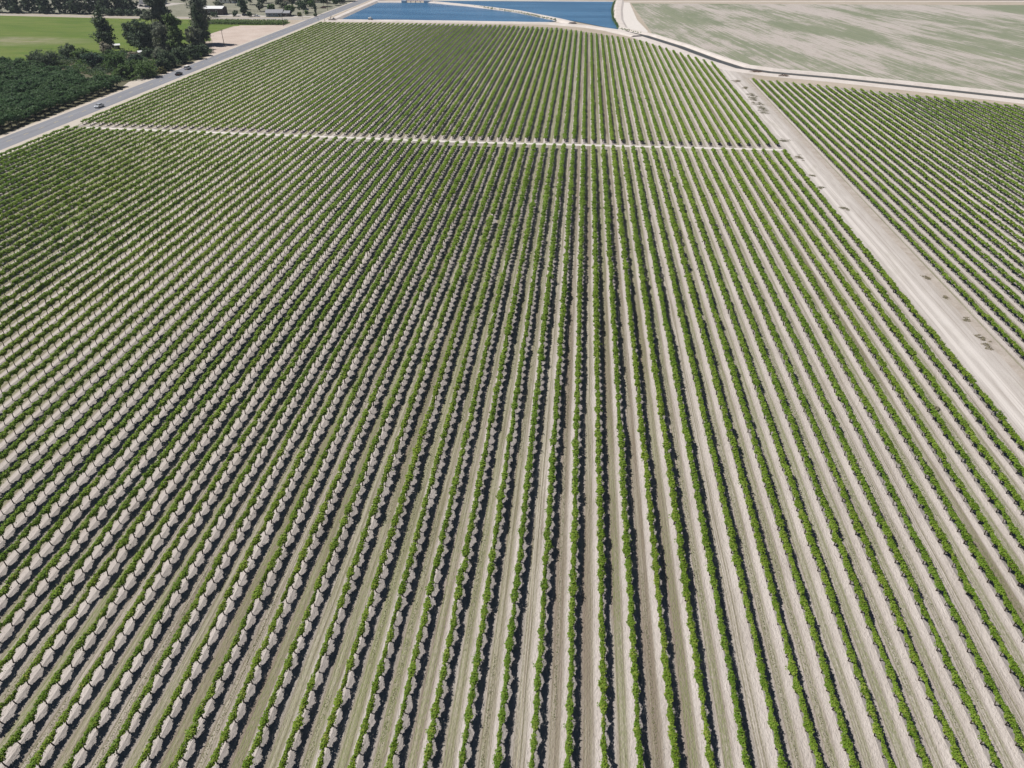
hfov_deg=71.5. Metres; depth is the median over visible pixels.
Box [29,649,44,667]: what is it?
grapevine
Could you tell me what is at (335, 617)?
grapevine
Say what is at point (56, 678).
grapevine
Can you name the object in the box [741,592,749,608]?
grapevine
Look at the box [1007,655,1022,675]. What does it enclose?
grapevine
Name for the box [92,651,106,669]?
grapevine
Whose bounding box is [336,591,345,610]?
grapevine
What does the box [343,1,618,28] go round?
reservoir water
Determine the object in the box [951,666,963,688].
grapevine
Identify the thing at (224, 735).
grapevine
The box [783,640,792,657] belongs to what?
grapevine
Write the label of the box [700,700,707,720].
grapevine
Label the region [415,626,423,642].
grapevine
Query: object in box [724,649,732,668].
grapevine
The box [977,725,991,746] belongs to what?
grapevine
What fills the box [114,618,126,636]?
grapevine
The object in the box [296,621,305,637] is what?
grapevine
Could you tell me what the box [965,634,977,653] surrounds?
grapevine
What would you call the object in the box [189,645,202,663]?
grapevine
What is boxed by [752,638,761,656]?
grapevine
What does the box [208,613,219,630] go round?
grapevine
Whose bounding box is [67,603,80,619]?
grapevine
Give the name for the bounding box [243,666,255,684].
grapevine
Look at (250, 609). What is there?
grapevine
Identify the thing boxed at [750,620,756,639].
grapevine
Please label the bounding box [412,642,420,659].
grapevine
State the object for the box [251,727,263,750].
grapevine
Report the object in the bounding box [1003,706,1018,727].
grapevine
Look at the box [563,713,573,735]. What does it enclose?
grapevine
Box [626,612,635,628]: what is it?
grapevine
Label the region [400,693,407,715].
grapevine
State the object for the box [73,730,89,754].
grapevine
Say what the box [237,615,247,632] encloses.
grapevine
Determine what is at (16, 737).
grapevine
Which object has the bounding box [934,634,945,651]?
grapevine
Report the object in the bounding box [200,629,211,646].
grapevine
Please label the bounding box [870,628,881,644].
grapevine
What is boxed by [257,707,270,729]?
grapevine
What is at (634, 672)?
grapevine
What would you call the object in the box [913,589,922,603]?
grapevine
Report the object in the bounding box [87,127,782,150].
path
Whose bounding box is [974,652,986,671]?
grapevine
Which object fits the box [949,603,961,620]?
grapevine
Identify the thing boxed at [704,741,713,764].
grapevine
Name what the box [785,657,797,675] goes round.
grapevine
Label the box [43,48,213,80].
undergrowth
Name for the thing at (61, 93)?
orchard tree
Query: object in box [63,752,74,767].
grapevine
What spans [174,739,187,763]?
grapevine
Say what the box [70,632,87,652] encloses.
grapevine
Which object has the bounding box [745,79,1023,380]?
track verge
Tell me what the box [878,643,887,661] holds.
grapevine
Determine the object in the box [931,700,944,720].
grapevine
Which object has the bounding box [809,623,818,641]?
grapevine
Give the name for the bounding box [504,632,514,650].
grapevine
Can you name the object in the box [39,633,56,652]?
grapevine
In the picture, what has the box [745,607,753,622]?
grapevine
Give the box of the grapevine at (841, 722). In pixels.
[836,709,847,734]
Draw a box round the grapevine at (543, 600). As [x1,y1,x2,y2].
[540,592,546,609]
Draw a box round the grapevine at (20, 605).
[13,596,27,611]
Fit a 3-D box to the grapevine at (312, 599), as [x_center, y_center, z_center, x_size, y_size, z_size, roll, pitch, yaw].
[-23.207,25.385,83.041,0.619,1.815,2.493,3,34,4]
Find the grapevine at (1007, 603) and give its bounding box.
[1003,595,1014,610]
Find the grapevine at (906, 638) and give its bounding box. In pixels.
[903,629,913,647]
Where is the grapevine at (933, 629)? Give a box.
[928,618,938,635]
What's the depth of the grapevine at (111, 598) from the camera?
83.12 m
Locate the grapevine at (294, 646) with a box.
[287,635,298,654]
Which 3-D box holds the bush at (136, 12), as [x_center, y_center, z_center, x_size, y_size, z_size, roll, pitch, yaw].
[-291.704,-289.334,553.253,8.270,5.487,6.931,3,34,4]
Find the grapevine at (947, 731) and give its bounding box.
[942,719,955,741]
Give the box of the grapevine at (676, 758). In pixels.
[670,742,680,764]
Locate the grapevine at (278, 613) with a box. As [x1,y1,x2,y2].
[274,602,284,618]
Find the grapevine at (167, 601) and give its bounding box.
[160,592,172,609]
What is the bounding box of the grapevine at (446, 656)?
[442,645,450,664]
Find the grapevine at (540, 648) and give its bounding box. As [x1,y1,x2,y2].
[537,638,545,654]
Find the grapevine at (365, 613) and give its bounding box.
[361,605,369,622]
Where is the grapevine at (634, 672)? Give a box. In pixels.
[630,662,639,681]
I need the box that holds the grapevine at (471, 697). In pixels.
[466,685,476,704]
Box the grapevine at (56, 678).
[46,668,62,686]
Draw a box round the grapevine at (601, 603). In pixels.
[598,594,603,610]
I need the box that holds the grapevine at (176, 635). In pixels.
[170,626,183,642]
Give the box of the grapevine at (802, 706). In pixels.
[798,693,807,714]
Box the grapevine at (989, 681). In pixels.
[982,669,994,689]
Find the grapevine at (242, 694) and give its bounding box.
[234,684,247,705]
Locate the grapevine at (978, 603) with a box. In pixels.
[973,592,984,609]
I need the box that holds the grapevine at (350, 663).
[345,654,354,672]
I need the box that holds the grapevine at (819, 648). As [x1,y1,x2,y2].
[814,640,823,655]
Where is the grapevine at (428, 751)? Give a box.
[423,739,433,763]
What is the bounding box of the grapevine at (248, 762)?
[242,749,254,767]
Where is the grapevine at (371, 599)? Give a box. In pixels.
[367,591,374,606]
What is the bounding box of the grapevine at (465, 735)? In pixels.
[462,721,469,745]
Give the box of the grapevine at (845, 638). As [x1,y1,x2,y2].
[842,628,850,644]
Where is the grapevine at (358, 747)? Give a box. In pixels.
[354,734,363,758]
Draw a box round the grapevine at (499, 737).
[496,723,502,746]
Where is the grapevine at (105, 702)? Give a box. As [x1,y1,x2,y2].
[98,691,111,711]
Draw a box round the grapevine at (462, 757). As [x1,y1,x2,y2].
[458,745,467,765]
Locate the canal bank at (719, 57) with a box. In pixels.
[622,27,1023,97]
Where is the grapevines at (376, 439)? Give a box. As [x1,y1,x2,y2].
[0,21,1023,767]
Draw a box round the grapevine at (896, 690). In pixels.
[891,681,901,697]
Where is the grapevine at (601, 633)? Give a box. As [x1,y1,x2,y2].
[598,622,605,641]
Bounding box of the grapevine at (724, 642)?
[719,633,729,650]
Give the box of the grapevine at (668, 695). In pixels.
[664,683,673,703]
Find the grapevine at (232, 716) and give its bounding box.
[226,703,238,725]
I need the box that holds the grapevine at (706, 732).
[701,719,710,742]
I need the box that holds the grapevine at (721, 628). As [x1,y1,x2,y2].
[717,617,725,633]
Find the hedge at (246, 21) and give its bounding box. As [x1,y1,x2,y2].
[189,18,287,24]
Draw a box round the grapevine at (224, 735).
[217,725,229,745]
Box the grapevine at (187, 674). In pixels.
[180,663,192,681]
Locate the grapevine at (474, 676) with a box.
[469,667,478,685]
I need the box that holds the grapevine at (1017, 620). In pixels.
[1011,609,1023,626]
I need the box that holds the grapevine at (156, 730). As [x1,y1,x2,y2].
[148,717,163,741]
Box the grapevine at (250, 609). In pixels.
[245,599,254,615]
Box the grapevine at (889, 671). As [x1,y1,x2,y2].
[885,659,897,680]
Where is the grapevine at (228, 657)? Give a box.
[222,648,232,664]
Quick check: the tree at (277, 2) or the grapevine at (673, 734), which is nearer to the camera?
the grapevine at (673, 734)
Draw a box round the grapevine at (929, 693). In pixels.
[925,681,934,700]
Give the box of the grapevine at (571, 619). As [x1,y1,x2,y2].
[567,609,576,626]
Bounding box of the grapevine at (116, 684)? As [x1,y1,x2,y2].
[109,672,123,692]
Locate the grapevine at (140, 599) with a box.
[133,589,146,605]
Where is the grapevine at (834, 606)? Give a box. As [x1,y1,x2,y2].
[829,597,838,615]
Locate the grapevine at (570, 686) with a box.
[566,674,574,695]
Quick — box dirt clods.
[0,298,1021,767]
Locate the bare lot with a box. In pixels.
[210,24,292,55]
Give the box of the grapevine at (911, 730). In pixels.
[905,717,918,739]
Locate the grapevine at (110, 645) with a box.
[101,634,116,652]
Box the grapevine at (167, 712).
[161,698,174,720]
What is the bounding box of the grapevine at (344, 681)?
[340,669,348,691]
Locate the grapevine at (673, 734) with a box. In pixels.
[667,722,677,744]
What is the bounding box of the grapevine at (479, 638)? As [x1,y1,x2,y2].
[476,633,483,650]
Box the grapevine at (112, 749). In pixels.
[105,734,121,757]
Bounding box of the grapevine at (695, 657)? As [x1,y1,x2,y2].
[692,648,701,666]
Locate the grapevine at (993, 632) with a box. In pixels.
[988,622,1001,641]
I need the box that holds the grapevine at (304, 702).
[299,691,309,711]
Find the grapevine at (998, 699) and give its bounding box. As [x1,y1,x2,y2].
[993,686,1005,707]
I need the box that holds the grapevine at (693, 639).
[689,629,698,648]
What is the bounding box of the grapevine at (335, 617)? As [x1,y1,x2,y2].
[331,608,338,623]
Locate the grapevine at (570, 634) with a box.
[567,625,575,641]
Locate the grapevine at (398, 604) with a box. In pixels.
[394,596,402,611]
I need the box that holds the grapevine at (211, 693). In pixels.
[203,681,216,702]
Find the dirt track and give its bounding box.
[643,41,1023,440]
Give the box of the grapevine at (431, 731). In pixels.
[425,719,437,739]
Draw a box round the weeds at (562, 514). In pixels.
[0,196,1023,767]
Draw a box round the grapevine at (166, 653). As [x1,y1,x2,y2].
[160,642,173,659]
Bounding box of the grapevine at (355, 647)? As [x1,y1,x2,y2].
[350,637,359,654]
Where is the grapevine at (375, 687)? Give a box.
[370,674,379,696]
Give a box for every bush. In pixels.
[25,49,41,62]
[33,49,63,65]
[57,43,75,58]
[69,47,87,60]
[80,52,105,66]
[96,8,106,13]
[99,41,113,54]
[101,49,123,62]
[103,51,125,69]
[104,8,115,14]
[113,63,130,79]
[114,8,123,15]
[124,9,132,15]
[126,51,138,60]
[126,53,142,65]
[126,59,140,73]
[132,8,141,15]
[132,59,158,76]
[140,47,154,57]
[151,47,167,60]
[155,57,171,69]
[156,48,176,66]
[157,67,166,73]
[171,46,188,61]
[185,43,200,58]
[197,43,208,54]
[973,334,991,341]
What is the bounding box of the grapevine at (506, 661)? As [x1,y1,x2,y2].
[503,649,511,668]
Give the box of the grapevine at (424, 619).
[419,609,428,627]
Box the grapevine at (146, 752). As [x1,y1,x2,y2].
[136,739,152,764]
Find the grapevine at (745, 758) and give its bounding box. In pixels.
[741,744,750,767]
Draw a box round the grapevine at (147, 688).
[141,676,154,697]
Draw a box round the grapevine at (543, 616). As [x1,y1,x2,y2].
[539,606,546,621]
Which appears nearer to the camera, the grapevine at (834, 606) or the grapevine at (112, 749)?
the grapevine at (112, 749)
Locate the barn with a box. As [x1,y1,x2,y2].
[203,6,227,14]
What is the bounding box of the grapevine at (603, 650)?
[599,639,606,657]
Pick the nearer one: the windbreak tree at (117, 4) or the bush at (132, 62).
the bush at (132, 62)
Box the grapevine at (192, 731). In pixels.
[184,720,199,741]
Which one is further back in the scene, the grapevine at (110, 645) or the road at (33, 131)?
the road at (33, 131)
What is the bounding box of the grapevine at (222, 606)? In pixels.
[215,598,227,614]
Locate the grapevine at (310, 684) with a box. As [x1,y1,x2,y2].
[306,673,315,693]
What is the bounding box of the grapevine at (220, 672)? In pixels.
[211,662,225,682]
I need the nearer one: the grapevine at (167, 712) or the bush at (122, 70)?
the grapevine at (167, 712)
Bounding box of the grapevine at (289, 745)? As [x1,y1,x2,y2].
[283,730,294,752]
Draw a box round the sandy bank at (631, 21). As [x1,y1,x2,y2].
[623,2,647,33]
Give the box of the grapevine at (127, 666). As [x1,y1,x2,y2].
[120,656,133,674]
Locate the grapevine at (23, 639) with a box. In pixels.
[16,630,29,647]
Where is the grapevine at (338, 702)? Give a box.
[332,689,342,710]
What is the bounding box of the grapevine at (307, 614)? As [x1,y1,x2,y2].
[301,605,311,621]
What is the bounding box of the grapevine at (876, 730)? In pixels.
[871,717,883,739]
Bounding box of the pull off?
[123,78,148,86]
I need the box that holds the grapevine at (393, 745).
[389,734,398,756]
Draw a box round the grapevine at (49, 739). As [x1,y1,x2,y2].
[39,725,58,750]
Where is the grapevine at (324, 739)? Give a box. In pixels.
[319,727,330,749]
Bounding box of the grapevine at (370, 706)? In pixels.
[365,695,375,716]
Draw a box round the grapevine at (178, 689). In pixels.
[170,680,184,702]
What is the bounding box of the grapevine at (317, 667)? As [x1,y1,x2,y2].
[313,656,321,673]
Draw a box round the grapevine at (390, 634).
[385,625,394,643]
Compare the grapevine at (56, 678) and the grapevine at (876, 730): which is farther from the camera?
the grapevine at (56, 678)
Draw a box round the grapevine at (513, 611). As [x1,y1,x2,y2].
[511,603,516,618]
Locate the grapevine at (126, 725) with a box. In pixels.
[117,712,133,738]
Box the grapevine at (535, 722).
[530,709,539,731]
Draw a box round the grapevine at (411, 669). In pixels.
[407,658,416,678]
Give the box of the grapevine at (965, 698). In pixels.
[959,686,973,706]
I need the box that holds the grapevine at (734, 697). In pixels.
[730,683,738,704]
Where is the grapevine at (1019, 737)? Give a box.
[1012,727,1023,749]
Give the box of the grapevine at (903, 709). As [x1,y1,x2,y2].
[897,697,910,718]
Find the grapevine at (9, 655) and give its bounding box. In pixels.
[2,645,18,663]
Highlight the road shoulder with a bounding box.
[0,0,369,154]
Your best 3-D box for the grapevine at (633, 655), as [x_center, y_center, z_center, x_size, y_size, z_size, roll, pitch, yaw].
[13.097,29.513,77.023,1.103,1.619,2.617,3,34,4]
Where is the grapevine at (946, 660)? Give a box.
[941,650,953,670]
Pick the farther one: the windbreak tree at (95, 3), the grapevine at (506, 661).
the windbreak tree at (95, 3)
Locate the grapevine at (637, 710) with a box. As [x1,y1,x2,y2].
[633,698,640,718]
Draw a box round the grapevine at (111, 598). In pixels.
[105,588,118,604]
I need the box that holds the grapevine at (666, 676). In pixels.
[662,665,671,685]
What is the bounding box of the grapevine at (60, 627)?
[53,617,68,635]
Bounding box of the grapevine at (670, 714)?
[666,703,674,722]
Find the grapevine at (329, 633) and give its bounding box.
[325,622,333,639]
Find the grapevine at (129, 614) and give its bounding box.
[124,603,137,620]
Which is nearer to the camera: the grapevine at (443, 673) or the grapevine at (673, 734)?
the grapevine at (673, 734)
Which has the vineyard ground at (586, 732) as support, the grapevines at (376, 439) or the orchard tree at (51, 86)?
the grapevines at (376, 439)
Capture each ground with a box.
[0,0,354,17]
[0,0,1023,144]
[0,22,1023,767]
[0,51,208,134]
[134,3,265,16]
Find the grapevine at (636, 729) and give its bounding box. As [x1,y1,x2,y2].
[632,716,641,739]
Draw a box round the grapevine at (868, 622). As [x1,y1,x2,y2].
[865,611,873,627]
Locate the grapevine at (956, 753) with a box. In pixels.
[949,740,963,763]
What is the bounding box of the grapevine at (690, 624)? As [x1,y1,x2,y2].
[686,615,695,631]
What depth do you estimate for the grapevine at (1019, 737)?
69.00 m
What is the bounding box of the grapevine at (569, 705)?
[565,694,574,714]
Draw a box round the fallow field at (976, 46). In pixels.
[631,3,1023,92]
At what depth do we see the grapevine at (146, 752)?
67.88 m
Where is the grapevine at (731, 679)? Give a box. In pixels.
[726,666,736,685]
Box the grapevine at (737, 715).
[733,701,742,726]
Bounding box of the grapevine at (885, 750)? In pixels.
[881,738,890,761]
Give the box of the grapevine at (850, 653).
[846,643,856,662]
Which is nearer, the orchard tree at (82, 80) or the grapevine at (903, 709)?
the grapevine at (903, 709)
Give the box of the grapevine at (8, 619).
[2,609,14,626]
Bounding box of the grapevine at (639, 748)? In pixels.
[635,736,643,760]
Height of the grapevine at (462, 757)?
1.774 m
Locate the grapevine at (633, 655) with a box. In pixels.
[629,643,637,663]
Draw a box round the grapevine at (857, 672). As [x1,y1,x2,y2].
[853,662,862,679]
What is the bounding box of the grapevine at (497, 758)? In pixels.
[492,746,504,767]
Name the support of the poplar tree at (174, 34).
on the orchard ground at (32, 118)
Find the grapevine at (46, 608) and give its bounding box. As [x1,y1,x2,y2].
[40,598,53,614]
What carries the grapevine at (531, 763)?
on the vineyard ground at (586, 732)
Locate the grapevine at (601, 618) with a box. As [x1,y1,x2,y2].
[598,609,604,625]
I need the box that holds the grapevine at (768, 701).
[765,690,773,711]
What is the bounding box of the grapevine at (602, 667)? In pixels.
[598,657,606,675]
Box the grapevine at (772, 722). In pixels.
[767,710,778,732]
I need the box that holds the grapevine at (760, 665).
[755,654,765,672]
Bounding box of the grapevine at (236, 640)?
[230,628,241,648]
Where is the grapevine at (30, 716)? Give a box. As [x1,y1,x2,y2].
[19,704,37,728]
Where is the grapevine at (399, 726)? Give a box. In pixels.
[394,714,403,735]
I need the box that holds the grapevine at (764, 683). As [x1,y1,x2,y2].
[759,672,768,692]
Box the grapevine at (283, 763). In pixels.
[277,751,288,767]
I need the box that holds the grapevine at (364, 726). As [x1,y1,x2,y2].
[359,713,369,736]
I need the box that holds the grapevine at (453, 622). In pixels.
[450,613,457,630]
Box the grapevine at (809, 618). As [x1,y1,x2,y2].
[803,607,814,624]
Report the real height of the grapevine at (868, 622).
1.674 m
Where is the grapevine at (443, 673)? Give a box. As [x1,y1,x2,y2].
[439,663,447,680]
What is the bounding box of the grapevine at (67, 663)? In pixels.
[60,650,76,668]
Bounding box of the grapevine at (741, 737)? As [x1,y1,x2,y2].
[736,724,747,745]
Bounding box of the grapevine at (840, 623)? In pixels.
[836,613,844,630]
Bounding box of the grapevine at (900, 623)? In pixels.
[894,613,906,630]
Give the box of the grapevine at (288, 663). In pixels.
[283,652,292,672]
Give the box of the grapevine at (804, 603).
[800,593,808,608]
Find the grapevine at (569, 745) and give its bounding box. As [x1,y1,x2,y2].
[564,734,573,756]
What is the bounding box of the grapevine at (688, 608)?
[685,600,692,615]
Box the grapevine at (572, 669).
[568,658,574,677]
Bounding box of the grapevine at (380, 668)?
[375,658,384,677]
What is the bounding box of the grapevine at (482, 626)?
[479,615,486,636]
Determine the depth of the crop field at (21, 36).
474.02 m
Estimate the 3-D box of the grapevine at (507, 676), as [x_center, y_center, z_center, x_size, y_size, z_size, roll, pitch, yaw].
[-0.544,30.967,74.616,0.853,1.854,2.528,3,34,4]
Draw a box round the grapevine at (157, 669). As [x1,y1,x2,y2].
[150,658,163,677]
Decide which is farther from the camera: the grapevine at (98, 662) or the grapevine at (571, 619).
the grapevine at (571, 619)
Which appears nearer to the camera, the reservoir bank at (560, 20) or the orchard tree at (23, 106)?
the orchard tree at (23, 106)
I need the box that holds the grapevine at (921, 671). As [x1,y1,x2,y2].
[916,662,928,682]
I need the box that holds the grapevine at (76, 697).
[68,688,82,707]
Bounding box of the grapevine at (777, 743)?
[774,730,781,751]
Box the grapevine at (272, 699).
[266,689,276,708]
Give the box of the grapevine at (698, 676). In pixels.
[693,664,703,684]
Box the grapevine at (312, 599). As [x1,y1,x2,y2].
[309,589,316,606]
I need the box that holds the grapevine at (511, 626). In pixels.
[507,616,515,633]
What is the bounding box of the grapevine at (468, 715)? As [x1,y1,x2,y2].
[463,702,473,725]
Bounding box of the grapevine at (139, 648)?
[132,639,144,657]
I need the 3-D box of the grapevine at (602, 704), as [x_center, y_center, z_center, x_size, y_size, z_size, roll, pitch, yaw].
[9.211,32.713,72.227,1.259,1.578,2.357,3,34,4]
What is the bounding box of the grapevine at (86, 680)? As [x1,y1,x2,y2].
[79,667,95,688]
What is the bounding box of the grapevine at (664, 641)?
[660,631,667,647]
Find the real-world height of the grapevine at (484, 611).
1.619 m
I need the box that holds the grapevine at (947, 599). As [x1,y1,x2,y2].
[943,589,951,605]
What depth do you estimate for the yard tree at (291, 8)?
553.58 m
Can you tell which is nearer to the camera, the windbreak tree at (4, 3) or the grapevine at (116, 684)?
the grapevine at (116, 684)
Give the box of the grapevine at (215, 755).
[207,743,221,767]
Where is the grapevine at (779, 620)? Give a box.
[776,609,782,625]
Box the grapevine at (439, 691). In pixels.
[435,680,443,700]
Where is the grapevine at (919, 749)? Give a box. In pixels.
[914,736,927,758]
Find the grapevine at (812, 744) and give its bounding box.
[808,733,818,755]
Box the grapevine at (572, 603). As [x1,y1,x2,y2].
[568,596,576,610]
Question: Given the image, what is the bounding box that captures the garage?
[282,11,291,16]
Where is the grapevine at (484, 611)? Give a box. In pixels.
[480,603,488,618]
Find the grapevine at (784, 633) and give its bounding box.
[781,623,788,641]
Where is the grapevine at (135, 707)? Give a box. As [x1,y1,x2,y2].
[127,693,143,716]
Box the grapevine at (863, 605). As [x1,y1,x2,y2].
[858,597,869,612]
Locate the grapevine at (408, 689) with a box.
[404,676,411,696]
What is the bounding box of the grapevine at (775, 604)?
[771,594,779,610]
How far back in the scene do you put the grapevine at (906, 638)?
78.39 m
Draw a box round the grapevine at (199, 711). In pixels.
[192,698,206,721]
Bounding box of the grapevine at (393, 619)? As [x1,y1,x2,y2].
[390,609,396,626]
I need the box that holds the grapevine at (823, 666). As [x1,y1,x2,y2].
[818,654,829,675]
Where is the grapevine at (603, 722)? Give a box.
[600,712,606,733]
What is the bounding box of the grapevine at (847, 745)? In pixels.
[840,731,853,754]
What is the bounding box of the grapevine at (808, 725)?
[802,711,814,734]
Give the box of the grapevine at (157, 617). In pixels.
[150,606,164,623]
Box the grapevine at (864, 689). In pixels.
[858,678,869,698]
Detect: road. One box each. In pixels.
[0,0,368,149]
[0,14,310,19]
[448,0,1023,1]
[607,31,1023,103]
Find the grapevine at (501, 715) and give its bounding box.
[497,704,505,725]
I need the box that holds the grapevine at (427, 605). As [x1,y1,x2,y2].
[423,596,431,610]
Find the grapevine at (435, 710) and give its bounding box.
[430,699,440,721]
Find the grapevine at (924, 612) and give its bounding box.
[920,602,929,619]
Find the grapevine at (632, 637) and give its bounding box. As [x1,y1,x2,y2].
[629,627,636,644]
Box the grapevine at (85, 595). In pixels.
[77,588,90,604]
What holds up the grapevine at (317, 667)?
on the vineyard ground at (586, 732)
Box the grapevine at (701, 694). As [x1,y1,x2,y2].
[696,682,705,701]
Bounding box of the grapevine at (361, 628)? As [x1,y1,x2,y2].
[356,619,365,638]
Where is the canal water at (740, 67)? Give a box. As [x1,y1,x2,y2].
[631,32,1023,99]
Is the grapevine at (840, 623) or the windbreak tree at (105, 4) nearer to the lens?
the grapevine at (840, 623)
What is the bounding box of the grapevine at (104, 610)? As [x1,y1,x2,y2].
[96,603,108,619]
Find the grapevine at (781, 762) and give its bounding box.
[776,750,788,767]
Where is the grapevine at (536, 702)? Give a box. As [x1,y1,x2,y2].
[533,691,540,711]
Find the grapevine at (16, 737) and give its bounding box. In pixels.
[6,725,24,747]
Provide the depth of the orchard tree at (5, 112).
272.58 m
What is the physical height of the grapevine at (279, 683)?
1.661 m
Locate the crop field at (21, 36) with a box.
[0,16,289,60]
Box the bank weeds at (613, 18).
[474,0,640,32]
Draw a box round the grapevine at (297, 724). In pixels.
[290,710,303,734]
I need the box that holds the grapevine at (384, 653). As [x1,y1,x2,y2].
[382,642,387,658]
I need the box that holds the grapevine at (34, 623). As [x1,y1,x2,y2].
[26,613,41,631]
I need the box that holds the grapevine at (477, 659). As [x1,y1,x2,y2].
[471,649,482,667]
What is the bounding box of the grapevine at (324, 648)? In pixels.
[319,638,329,656]
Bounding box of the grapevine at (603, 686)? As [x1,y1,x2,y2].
[598,674,609,693]
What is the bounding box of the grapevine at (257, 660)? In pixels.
[250,648,261,666]
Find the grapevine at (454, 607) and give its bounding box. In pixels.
[451,599,457,615]
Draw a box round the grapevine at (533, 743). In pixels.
[529,731,538,752]
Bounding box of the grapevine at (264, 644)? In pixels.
[260,634,269,651]
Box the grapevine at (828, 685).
[824,675,834,692]
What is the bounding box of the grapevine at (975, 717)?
[968,703,982,727]
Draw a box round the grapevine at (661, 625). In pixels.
[658,617,665,632]
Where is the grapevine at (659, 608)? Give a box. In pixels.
[657,602,662,617]
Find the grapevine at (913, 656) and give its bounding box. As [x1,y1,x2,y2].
[909,645,920,663]
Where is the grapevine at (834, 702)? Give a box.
[829,691,839,712]
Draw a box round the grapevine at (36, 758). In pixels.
[26,745,45,767]
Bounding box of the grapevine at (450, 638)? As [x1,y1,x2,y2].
[445,628,453,646]
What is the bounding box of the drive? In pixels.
[280,16,312,17]
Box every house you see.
[219,0,237,2]
[265,9,283,16]
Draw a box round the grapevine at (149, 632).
[141,621,155,641]
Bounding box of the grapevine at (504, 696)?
[500,684,508,704]
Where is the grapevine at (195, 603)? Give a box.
[189,596,199,610]
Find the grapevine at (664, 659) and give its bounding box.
[660,648,668,666]
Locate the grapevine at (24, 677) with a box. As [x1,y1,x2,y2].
[15,667,31,686]
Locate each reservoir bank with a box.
[325,19,641,36]
[329,0,384,19]
[378,1,400,2]
[428,1,576,23]
[614,0,629,31]
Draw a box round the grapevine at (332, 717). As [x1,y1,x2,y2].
[326,707,336,728]
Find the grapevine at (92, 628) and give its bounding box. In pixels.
[86,619,98,634]
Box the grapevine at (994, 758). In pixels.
[988,745,1002,767]
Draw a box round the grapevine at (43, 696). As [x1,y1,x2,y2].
[33,685,50,705]
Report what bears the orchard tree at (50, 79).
on the orchard ground at (32, 118)
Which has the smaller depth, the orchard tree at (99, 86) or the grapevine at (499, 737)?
the grapevine at (499, 737)
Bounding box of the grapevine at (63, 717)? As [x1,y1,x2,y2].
[54,704,72,731]
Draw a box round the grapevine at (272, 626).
[267,616,276,633]
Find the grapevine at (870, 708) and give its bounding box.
[865,696,876,718]
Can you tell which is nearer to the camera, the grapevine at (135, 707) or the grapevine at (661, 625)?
the grapevine at (135, 707)
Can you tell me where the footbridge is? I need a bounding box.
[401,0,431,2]
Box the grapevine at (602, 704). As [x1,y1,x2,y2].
[597,693,608,713]
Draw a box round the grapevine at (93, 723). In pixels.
[86,710,100,732]
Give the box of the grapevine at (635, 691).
[631,678,640,698]
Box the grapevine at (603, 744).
[600,733,607,754]
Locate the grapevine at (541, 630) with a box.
[537,622,546,638]
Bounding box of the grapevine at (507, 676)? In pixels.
[503,666,510,685]
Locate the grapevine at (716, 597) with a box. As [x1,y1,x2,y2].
[713,587,720,604]
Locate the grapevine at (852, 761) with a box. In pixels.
[848,752,858,767]
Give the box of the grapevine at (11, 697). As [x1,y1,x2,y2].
[3,685,18,706]
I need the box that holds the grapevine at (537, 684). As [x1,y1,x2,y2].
[533,672,541,691]
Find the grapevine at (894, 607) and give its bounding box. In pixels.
[888,597,899,614]
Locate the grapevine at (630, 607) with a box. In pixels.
[627,596,635,614]
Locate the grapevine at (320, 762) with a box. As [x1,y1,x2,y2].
[315,749,324,767]
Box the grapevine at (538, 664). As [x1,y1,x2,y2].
[533,655,544,673]
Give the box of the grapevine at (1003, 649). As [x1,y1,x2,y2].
[998,638,1009,657]
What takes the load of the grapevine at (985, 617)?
on the vineyard ground at (586, 732)
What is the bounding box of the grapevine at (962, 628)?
[958,619,968,636]
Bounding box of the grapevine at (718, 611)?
[714,601,722,617]
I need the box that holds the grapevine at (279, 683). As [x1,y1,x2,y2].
[274,670,284,690]
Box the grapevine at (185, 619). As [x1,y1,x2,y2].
[179,610,191,626]
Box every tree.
[0,0,14,12]
[0,64,8,69]
[0,68,9,74]
[0,110,9,122]
[0,112,7,129]
[1,112,17,126]
[2,103,13,108]
[3,73,18,79]
[4,97,20,102]
[6,61,17,65]
[6,101,22,106]
[7,65,18,69]
[8,0,22,12]
[11,85,28,92]
[11,110,25,123]
[16,103,27,110]
[18,0,37,12]
[19,108,33,120]
[21,100,36,106]
[23,79,35,85]
[25,75,39,79]
[26,105,42,117]
[27,69,41,74]
[28,60,38,64]
[29,0,43,12]
[29,77,42,81]
[29,91,46,96]
[30,82,41,89]
[35,101,48,114]
[36,0,54,13]
[38,94,50,99]
[41,66,55,70]
[41,99,55,111]
[43,77,55,82]
[44,83,57,90]
[49,96,62,108]
[51,0,66,12]
[52,90,66,96]
[53,85,66,90]
[54,72,67,78]
[58,70,69,73]
[58,95,72,105]
[60,0,76,13]
[64,76,75,82]
[64,92,79,102]
[66,0,84,13]
[67,86,79,90]
[69,68,80,73]
[71,89,84,100]
[76,77,86,84]
[79,0,94,13]
[81,88,89,98]
[85,85,97,94]
[88,5,117,47]
[92,0,101,9]
[92,74,104,81]
[92,83,103,92]
[97,0,111,8]
[97,80,110,91]
[101,77,115,88]
[108,75,120,86]
[111,0,124,12]
[121,22,137,44]
[123,0,138,13]
[126,17,157,49]
[139,0,171,38]
[150,23,175,52]
[161,13,187,50]
[185,25,203,46]
[186,0,211,43]
[190,3,206,42]
[213,0,223,5]
[236,0,247,12]
[255,2,263,9]
[267,3,274,8]
[274,0,283,7]
[279,2,287,9]
[284,4,294,12]
[296,1,307,12]
[307,0,313,7]
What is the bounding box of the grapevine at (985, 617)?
[979,608,990,625]
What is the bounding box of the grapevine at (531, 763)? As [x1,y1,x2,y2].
[527,752,535,767]
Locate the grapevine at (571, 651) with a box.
[567,641,575,660]
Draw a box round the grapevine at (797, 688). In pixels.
[792,676,802,694]

